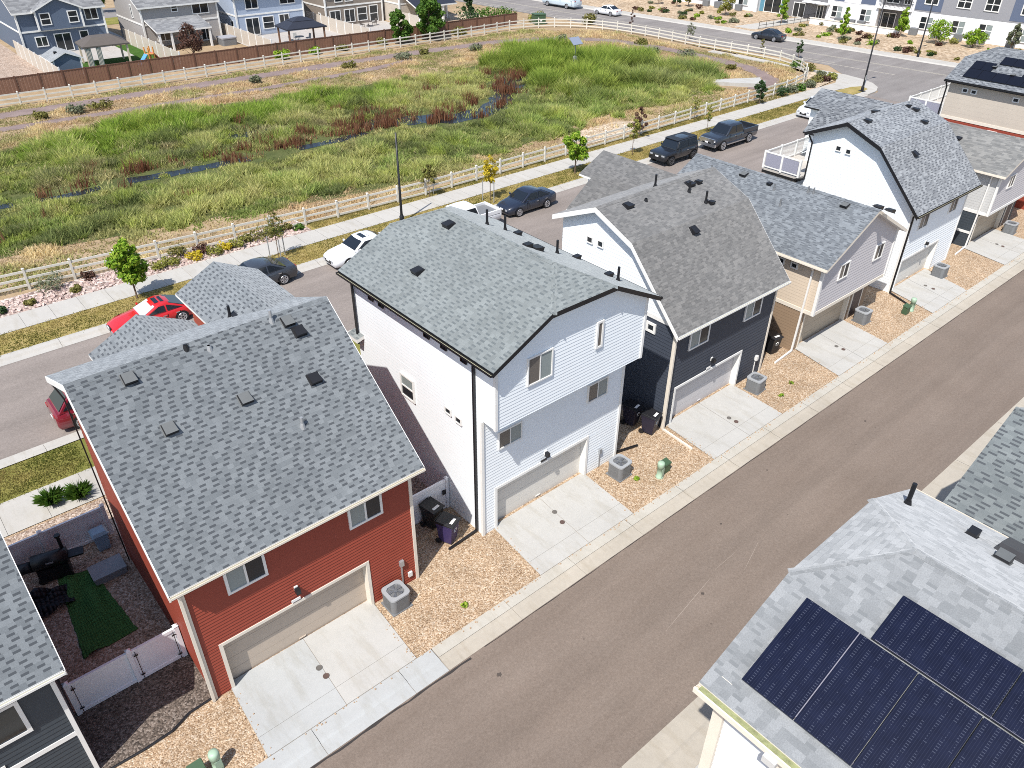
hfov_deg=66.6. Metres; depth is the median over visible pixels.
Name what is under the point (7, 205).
water
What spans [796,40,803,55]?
young tree
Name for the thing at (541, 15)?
transformer box
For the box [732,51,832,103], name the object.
rock bed
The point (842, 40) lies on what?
slope shrub
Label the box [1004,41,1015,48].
wall condenser
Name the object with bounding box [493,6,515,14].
shrub
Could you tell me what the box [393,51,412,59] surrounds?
wild bush
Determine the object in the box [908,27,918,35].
wall condenser
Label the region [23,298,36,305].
shrub
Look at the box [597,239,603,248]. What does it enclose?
window
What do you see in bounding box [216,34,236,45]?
hot tub
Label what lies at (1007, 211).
entry door
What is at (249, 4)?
window
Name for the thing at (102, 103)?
wild bush
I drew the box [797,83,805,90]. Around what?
shrub
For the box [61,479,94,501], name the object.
grass clump
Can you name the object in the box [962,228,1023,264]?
driveway
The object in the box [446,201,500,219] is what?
white pickup
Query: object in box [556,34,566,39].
wild bush
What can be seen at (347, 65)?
wild bush
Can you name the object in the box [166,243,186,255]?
shrub
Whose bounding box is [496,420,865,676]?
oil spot
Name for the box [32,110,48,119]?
wild bush
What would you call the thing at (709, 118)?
young tree
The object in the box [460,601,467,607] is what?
weed
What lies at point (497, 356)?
white house
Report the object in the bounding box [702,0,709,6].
wall condenser
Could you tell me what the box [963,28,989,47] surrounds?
slope tree
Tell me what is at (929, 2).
window
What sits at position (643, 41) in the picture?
wild bush
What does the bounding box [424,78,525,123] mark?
water
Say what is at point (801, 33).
slope shrub
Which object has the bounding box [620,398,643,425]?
trash bin
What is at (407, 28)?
backyard tree
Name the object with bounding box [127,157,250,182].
water
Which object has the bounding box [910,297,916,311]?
utility pedestal
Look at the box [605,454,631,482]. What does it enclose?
air conditioner
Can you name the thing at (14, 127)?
gravel trail
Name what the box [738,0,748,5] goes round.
window
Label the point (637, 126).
young tree
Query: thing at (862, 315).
air conditioner
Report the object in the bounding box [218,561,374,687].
garage door
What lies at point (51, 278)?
shrub
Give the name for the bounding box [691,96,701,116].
young tree
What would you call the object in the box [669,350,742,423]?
garage door
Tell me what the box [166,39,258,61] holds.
backyard ground
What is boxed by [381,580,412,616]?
air conditioner
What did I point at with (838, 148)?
window
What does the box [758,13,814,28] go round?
path railing
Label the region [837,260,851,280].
window
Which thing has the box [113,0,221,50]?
gray beige house
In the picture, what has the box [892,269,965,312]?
driveway
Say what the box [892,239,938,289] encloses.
garage door
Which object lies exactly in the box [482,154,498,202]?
street tree
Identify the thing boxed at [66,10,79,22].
window
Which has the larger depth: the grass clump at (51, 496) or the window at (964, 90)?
the window at (964, 90)
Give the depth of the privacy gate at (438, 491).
29.76 m
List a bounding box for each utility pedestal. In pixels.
[208,748,223,767]
[655,460,664,478]
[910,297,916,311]
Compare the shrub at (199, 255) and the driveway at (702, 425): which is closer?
the driveway at (702, 425)
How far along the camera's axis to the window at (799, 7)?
124.24 m
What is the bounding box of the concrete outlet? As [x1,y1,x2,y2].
[713,77,765,86]
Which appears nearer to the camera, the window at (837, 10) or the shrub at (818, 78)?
the shrub at (818, 78)
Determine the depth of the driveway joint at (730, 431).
34.60 m
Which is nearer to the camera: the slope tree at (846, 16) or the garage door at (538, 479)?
the garage door at (538, 479)
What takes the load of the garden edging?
on the gravel at (478, 573)
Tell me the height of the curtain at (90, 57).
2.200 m
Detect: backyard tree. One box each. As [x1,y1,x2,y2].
[175,22,203,52]
[388,8,413,43]
[415,0,445,39]
[461,0,474,15]
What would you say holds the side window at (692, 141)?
in the black offroader
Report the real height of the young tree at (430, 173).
2.493 m
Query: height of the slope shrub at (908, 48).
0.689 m
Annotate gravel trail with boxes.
[0,37,779,118]
[0,59,414,131]
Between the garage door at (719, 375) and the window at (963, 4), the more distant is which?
the window at (963, 4)
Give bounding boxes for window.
[0,701,33,748]
[34,36,49,46]
[38,12,51,25]
[53,32,74,50]
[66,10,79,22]
[78,29,88,38]
[83,8,98,19]
[156,33,170,41]
[170,6,177,11]
[191,3,209,13]
[200,23,209,40]
[223,555,268,595]
[244,0,258,9]
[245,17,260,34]
[262,15,274,28]
[278,13,289,21]
[279,0,294,3]
[329,10,340,20]
[344,8,355,21]
[347,494,382,530]
[357,6,367,20]
[369,4,378,21]
[399,371,415,403]
[444,405,451,416]
[454,414,462,425]
[498,420,522,449]
[526,347,553,386]
[586,235,593,244]
[586,375,608,403]
[595,319,604,348]
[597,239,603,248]
[645,320,656,334]
[678,140,687,148]
[688,137,697,145]
[688,325,710,350]
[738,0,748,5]
[743,298,762,321]
[763,0,781,12]
[778,256,785,264]
[790,261,798,269]
[792,2,805,17]
[815,5,824,17]
[830,5,843,17]
[835,145,841,151]
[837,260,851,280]
[845,148,851,154]
[858,8,872,21]
[872,241,885,261]
[880,12,896,27]
[886,0,899,3]
[917,213,930,230]
[918,16,934,29]
[924,0,938,5]
[947,199,958,213]
[950,20,966,33]
[956,0,973,9]
[961,87,968,92]
[970,89,977,94]
[978,23,993,38]
[984,0,1002,12]
[1006,173,1016,188]
[1012,28,1023,42]
[1012,97,1019,102]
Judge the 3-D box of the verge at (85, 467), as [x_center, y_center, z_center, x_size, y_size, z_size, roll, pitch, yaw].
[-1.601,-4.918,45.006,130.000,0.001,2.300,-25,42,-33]
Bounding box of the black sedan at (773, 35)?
[751,28,786,41]
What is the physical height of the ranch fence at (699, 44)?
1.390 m
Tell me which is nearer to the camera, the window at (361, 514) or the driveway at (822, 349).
the window at (361, 514)
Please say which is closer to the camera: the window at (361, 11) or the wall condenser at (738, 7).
the window at (361, 11)
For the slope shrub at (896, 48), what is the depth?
103.50 m
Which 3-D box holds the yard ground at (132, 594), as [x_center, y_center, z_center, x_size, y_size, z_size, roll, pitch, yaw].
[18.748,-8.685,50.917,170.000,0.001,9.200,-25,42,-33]
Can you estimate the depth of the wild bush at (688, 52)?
99.80 m
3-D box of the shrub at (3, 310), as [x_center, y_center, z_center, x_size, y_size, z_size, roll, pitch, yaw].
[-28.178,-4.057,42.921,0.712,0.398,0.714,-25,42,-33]
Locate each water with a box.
[0,186,102,208]
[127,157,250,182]
[229,126,290,137]
[297,132,367,149]
[362,100,512,129]
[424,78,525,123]
[488,78,517,100]
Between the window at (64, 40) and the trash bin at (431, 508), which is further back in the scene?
the window at (64, 40)
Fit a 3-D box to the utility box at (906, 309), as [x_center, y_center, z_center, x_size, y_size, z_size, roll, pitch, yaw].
[22.199,-4.222,43.903,0.440,0.540,0.340,-25,42,-33]
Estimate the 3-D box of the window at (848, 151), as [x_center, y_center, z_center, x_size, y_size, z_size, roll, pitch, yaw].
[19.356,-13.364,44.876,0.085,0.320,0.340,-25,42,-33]
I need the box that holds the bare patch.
[577,121,643,143]
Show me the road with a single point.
(901, 84)
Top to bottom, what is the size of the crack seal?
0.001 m
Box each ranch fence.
[0,20,509,105]
[0,80,788,292]
[510,17,808,85]
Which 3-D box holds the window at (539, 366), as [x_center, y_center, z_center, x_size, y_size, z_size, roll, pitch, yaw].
[0.927,-0.563,25.925,1.130,1.100,0.085,-25,42,-33]
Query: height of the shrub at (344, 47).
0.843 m
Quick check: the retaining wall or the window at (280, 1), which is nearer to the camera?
the window at (280, 1)
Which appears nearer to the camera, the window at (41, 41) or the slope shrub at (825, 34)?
the window at (41, 41)
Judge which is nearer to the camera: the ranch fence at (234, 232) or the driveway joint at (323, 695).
the driveway joint at (323, 695)
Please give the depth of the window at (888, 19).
116.69 m
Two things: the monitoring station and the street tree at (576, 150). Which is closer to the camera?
the street tree at (576, 150)
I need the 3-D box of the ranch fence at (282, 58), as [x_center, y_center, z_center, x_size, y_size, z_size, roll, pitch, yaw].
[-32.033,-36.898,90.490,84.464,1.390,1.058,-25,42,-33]
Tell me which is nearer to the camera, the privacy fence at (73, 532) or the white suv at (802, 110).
the privacy fence at (73, 532)
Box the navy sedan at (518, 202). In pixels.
[496,185,555,216]
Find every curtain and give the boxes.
[85,48,94,66]
[96,47,104,64]
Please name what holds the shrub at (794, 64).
on the rock bed at (811, 74)
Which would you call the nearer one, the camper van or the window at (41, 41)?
the window at (41, 41)
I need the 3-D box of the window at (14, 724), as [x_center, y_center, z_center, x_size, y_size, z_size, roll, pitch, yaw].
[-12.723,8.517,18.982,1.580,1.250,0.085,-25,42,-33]
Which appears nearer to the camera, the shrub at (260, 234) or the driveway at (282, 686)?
the driveway at (282, 686)
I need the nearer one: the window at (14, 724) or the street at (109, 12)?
the window at (14, 724)
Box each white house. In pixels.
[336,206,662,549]
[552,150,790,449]
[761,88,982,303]
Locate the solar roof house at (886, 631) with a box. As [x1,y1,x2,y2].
[692,482,1023,767]
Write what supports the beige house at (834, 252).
on the terrain at (114, 28)
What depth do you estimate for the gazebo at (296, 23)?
102.28 m
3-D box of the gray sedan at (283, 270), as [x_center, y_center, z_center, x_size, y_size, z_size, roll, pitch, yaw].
[-15.095,-6.441,45.805,4.764,1.474,2.180,-25,42,-33]
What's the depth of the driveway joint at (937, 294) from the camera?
45.53 m
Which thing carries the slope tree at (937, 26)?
on the planted slope
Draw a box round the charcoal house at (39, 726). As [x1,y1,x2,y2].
[0,531,99,767]
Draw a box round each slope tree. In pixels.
[719,0,735,14]
[777,0,789,22]
[837,7,850,34]
[894,6,909,34]
[927,19,952,42]
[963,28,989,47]
[1006,23,1022,47]
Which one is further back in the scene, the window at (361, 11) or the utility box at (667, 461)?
the window at (361, 11)
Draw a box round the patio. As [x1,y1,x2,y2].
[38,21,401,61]
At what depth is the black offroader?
64.91 m
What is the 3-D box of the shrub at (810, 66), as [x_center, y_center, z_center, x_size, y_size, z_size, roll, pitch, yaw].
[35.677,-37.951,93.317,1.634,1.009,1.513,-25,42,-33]
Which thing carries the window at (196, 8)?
in the gray beige house at (159, 21)
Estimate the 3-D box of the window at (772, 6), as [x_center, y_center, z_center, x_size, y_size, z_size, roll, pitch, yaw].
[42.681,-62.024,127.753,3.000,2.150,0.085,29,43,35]
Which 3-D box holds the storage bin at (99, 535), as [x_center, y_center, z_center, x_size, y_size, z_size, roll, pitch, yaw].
[-15.026,5.644,28.505,0.560,0.860,0.560,-25,42,-33]
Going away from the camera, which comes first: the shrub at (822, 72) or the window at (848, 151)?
the window at (848, 151)
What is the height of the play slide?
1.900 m
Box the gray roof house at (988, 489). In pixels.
[943,407,1023,543]
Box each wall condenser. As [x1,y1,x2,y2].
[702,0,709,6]
[714,1,721,7]
[734,4,742,10]
[857,20,865,23]
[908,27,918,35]
[953,33,962,41]
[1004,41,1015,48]
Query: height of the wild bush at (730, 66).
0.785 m
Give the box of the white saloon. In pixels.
[594,4,621,15]
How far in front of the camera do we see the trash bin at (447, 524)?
28.64 m
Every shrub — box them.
[0,305,7,313]
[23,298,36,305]
[33,271,64,292]
[69,284,81,292]
[80,270,95,280]
[149,260,166,270]
[161,256,180,265]
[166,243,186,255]
[184,250,202,260]
[191,242,207,253]
[206,244,223,255]
[217,241,232,250]
[227,237,244,247]
[237,233,252,242]
[247,225,271,241]
[273,49,289,59]
[281,223,292,230]
[293,223,304,230]
[308,46,319,54]
[336,44,348,49]
[376,37,387,44]
[451,26,466,34]
[454,3,480,19]
[472,6,496,17]
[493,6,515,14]
[527,10,543,21]
[582,13,596,22]
[775,85,790,95]
[787,84,798,92]
[789,60,802,66]
[797,30,805,35]
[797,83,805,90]
[802,63,815,71]
[804,79,816,86]
[813,72,823,82]
[816,70,826,75]
[821,32,830,35]
[821,75,830,81]
[826,72,838,79]
[838,38,848,42]
[865,39,876,44]
[891,32,899,37]
[893,46,902,50]
[902,46,912,51]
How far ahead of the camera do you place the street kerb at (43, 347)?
41.45 m
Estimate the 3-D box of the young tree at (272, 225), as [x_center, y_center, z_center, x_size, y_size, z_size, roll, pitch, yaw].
[-14.538,-9.198,48.232,1.347,3.261,1.182,-7,35,-11]
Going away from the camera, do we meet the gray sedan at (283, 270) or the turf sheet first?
the turf sheet
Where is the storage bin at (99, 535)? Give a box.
[88,524,110,551]
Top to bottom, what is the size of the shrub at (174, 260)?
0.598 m
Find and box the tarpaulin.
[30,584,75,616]
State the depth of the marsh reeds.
72.43 m
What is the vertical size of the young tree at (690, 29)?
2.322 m
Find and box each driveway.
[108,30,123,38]
[232,600,415,756]
[495,473,632,574]
[666,384,781,458]
[795,319,886,375]
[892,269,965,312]
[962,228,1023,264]
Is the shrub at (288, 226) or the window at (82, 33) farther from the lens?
the window at (82, 33)
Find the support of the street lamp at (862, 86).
on the corner sidewalk at (843, 81)
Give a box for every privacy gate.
[61,623,187,715]
[412,476,449,524]
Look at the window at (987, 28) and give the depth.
107.56 m
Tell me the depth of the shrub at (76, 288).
45.03 m
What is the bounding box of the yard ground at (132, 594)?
[5,404,622,713]
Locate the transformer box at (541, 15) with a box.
[531,12,545,24]
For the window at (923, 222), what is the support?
in the tall white house at (908, 161)
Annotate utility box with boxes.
[186,758,205,767]
[662,457,671,473]
[901,303,911,314]
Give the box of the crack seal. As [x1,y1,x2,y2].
[311,271,1021,767]
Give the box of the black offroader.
[649,131,698,165]
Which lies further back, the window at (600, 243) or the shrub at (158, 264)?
the shrub at (158, 264)
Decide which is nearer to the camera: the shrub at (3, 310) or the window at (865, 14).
the shrub at (3, 310)
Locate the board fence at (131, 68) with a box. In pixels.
[0,13,516,94]
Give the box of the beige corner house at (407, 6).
[382,0,456,20]
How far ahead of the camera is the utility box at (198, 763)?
21.39 m
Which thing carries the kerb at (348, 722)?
on the alley
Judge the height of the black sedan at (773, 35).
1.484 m
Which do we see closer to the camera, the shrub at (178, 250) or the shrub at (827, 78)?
the shrub at (178, 250)
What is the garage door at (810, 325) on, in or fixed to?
in the beige house at (834, 252)
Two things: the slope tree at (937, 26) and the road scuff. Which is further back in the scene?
the slope tree at (937, 26)
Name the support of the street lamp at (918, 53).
on the sidewalk at (864, 50)
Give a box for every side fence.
[13,40,59,75]
[122,28,180,63]
[220,21,271,45]
[306,11,370,34]
[389,9,420,25]
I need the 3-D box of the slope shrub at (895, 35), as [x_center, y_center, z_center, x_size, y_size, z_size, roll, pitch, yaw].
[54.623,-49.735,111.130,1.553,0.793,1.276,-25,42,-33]
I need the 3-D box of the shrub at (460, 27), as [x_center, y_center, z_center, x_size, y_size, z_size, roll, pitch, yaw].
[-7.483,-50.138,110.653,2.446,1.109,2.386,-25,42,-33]
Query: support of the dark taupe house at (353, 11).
on the terrain at (114, 28)
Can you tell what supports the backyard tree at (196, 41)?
on the backyard ground at (206, 46)
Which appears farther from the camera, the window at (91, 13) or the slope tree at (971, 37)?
the slope tree at (971, 37)
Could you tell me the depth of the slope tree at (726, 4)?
124.62 m
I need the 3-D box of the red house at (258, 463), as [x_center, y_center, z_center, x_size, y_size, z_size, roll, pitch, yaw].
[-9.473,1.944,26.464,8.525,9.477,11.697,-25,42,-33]
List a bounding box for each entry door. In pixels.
[846,288,863,318]
[999,202,1013,226]
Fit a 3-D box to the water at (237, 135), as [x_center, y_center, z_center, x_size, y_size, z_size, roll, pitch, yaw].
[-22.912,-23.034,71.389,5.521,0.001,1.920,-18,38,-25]
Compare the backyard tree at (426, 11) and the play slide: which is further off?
the backyard tree at (426, 11)
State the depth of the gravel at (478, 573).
28.68 m
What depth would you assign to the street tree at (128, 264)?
42.99 m
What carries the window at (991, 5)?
in the apartment building
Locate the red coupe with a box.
[106,295,191,333]
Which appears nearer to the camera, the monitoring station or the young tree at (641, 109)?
the young tree at (641, 109)
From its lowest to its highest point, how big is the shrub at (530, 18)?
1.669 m
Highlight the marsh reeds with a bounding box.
[0,65,569,242]
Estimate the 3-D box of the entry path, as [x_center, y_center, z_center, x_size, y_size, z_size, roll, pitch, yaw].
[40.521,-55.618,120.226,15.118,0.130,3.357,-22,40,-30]
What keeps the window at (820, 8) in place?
in the apartment building
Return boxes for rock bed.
[0,220,310,317]
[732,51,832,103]
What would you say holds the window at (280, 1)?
in the pale blue house at (260, 17)
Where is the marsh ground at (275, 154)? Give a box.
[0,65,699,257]
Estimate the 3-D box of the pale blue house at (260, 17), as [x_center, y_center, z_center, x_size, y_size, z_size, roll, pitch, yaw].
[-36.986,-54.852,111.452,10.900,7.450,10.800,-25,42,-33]
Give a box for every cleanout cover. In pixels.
[316,665,321,670]
[323,673,328,678]
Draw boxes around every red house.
[45,261,425,701]
[908,47,1023,209]
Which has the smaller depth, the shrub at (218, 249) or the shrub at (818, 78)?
the shrub at (218, 249)
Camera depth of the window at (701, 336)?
33.58 m
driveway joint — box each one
[231,604,414,756]
[495,502,631,574]
[670,403,779,458]
[796,333,887,375]
[892,283,966,312]
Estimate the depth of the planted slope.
115.58 m
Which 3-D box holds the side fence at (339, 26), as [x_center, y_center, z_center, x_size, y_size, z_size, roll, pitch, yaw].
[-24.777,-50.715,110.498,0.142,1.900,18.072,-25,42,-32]
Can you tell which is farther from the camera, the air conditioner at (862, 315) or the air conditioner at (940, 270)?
the air conditioner at (940, 270)
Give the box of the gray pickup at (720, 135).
[698,119,758,150]
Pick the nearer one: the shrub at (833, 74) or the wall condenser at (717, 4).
the shrub at (833, 74)
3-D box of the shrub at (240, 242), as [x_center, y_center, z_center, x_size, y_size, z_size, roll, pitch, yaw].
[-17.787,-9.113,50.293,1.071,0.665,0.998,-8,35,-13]
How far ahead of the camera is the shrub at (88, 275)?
46.28 m
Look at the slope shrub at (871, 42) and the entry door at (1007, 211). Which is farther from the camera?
the slope shrub at (871, 42)
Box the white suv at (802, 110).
[796,96,812,117]
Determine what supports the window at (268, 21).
in the pale blue house at (260, 17)
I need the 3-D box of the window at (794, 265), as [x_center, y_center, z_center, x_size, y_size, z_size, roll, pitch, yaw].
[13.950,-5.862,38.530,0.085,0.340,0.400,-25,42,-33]
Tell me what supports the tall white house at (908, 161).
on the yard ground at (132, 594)
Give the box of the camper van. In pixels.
[542,0,581,8]
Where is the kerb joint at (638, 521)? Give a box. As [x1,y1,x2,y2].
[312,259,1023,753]
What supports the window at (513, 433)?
in the white house at (497, 356)
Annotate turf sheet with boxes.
[58,570,137,658]
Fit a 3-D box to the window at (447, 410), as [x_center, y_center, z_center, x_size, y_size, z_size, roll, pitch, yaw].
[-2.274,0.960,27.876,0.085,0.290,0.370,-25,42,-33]
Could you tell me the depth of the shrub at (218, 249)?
49.35 m
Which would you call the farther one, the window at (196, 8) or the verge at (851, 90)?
the window at (196, 8)
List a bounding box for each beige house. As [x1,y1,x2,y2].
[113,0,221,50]
[677,153,907,363]
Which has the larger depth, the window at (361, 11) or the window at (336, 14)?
the window at (361, 11)
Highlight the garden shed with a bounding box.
[40,46,83,73]
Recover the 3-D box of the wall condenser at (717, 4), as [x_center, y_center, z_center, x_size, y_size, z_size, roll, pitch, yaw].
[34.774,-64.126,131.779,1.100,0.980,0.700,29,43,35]
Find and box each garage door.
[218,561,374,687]
[495,435,588,527]
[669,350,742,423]
[796,295,850,347]
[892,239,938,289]
[968,207,1004,244]
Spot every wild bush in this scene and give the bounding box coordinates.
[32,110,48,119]
[64,102,86,113]
[86,98,113,108]
[248,75,261,82]
[340,60,356,68]
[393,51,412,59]
[419,48,428,53]
[468,43,482,50]
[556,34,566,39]
[634,37,647,44]
[647,46,659,51]
[677,47,696,56]
[725,63,736,69]
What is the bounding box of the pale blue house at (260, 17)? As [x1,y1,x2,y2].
[217,0,305,34]
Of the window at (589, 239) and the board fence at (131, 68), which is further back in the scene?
the board fence at (131, 68)
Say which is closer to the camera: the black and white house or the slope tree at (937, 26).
the black and white house
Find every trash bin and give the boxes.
[418,496,444,529]
[434,511,460,543]
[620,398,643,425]
[638,406,662,434]
[764,330,783,353]
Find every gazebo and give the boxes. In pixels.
[75,33,131,66]
[274,16,326,42]
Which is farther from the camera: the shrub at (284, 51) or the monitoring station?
the shrub at (284, 51)
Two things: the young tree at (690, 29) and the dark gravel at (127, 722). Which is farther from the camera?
the young tree at (690, 29)
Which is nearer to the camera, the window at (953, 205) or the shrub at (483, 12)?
the window at (953, 205)
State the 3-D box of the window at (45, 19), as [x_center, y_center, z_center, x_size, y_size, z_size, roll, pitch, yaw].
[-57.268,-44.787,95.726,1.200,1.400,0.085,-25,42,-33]
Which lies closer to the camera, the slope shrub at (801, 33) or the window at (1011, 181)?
the window at (1011, 181)
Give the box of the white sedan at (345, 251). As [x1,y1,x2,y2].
[323,230,379,267]
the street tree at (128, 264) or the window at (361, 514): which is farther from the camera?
the street tree at (128, 264)
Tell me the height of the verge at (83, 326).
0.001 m
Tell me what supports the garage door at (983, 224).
in the pale gray house at (996, 160)
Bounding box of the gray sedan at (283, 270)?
[239,257,297,284]
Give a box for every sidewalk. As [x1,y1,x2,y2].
[0,90,816,334]
[0,466,104,537]
[533,0,958,67]
[708,50,877,94]
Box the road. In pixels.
[455,0,953,101]
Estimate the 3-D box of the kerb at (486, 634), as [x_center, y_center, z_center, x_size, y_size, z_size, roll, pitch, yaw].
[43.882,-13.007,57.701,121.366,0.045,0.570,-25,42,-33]
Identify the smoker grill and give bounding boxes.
[17,533,83,584]
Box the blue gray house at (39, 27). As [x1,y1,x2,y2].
[0,0,108,54]
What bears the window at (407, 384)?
in the white house at (497, 356)
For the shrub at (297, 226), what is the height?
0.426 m
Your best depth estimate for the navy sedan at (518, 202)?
55.60 m
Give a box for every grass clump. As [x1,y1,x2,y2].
[30,484,64,507]
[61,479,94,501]
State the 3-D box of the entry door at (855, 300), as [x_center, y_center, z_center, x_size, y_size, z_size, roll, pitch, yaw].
[19.045,-4.688,43.212,1.100,2.050,0.050,-25,42,-33]
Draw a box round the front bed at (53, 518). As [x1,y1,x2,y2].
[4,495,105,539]
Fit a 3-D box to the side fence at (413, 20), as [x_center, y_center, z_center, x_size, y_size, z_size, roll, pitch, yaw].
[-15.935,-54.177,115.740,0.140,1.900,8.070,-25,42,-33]
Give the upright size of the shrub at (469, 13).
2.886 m
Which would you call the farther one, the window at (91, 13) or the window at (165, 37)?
the window at (165, 37)
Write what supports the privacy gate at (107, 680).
on the terrain at (114, 28)
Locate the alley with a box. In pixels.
[310,270,1023,767]
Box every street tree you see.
[104,237,148,297]
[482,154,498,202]
[562,131,588,173]
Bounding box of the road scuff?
[669,543,757,626]
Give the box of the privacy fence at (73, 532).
[8,503,113,564]
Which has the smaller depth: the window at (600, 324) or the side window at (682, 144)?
the window at (600, 324)
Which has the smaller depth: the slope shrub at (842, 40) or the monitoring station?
the monitoring station
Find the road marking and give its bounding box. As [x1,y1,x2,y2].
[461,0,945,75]
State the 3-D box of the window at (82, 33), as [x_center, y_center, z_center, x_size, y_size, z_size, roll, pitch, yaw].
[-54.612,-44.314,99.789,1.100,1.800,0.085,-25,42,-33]
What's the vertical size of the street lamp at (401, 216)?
6.200 m
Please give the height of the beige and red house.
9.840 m
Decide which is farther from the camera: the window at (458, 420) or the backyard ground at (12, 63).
the backyard ground at (12, 63)
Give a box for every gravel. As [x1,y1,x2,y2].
[74,207,1023,767]
[75,652,210,767]
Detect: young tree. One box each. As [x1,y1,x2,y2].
[264,208,285,257]
[420,164,436,196]
[627,118,640,153]
[632,106,648,137]
[685,23,695,38]
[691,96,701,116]
[704,106,712,132]
[754,80,767,102]
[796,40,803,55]
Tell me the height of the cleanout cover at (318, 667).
0.035 m
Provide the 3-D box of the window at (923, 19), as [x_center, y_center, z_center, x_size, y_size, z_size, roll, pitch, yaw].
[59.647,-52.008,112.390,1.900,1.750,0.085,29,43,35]
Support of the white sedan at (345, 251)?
on the street at (26, 419)
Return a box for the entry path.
[735,17,809,28]
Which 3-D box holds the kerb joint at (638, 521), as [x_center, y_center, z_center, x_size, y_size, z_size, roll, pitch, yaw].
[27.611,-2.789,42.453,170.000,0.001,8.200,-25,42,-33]
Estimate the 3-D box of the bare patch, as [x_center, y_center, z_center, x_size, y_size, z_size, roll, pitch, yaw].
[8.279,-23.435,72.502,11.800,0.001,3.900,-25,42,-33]
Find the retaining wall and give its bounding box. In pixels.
[809,17,899,34]
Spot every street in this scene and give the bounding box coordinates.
[0,93,900,459]
[103,8,116,17]
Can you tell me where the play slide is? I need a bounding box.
[141,46,159,59]
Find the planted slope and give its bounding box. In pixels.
[582,0,1023,62]
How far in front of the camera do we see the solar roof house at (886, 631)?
14.51 m
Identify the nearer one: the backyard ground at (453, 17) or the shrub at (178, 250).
the shrub at (178, 250)
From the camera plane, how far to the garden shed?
87.20 m
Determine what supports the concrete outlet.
on the terrain at (114, 28)
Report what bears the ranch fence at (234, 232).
on the terrain at (114, 28)
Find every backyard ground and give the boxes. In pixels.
[0,44,52,94]
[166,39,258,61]
[426,12,522,23]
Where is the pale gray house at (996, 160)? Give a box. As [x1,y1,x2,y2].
[948,122,1023,254]
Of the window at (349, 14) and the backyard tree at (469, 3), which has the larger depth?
the backyard tree at (469, 3)
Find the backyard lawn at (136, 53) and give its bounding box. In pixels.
[65,44,168,81]
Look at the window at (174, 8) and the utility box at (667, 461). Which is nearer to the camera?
the utility box at (667, 461)
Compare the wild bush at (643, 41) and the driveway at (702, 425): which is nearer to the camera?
the driveway at (702, 425)
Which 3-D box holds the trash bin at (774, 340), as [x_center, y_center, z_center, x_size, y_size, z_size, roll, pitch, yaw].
[13.394,-2.124,40.199,0.656,1.088,0.839,-18,38,-25]
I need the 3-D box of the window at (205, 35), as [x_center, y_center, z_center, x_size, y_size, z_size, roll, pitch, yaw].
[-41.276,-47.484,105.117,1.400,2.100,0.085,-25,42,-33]
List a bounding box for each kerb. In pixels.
[0,93,867,366]
[0,330,350,468]
[254,649,448,767]
[439,260,1023,669]
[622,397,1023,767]
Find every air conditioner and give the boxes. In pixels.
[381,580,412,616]
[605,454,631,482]
[743,372,766,395]
[851,306,872,325]
[929,262,949,278]
[1001,220,1018,234]
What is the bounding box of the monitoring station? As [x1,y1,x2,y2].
[569,36,582,60]
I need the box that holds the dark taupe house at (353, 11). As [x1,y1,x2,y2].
[303,0,383,23]
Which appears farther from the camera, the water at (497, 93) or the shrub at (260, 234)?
the water at (497, 93)
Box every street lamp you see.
[395,132,403,219]
[858,0,884,91]
[916,0,933,56]
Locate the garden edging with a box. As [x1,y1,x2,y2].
[110,698,211,767]
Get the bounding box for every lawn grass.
[0,442,91,501]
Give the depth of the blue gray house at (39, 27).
97.14 m
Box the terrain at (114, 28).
[0,0,941,537]
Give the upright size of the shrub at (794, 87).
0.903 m
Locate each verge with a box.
[0,98,808,354]
[0,340,360,503]
[105,17,118,24]
[692,44,821,70]
[836,86,866,94]
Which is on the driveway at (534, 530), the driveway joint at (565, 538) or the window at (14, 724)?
the driveway joint at (565, 538)
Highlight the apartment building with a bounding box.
[676,0,1023,48]
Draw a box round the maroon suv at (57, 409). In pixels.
[45,388,79,429]
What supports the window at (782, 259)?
in the beige house at (834, 252)
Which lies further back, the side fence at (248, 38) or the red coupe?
the side fence at (248, 38)

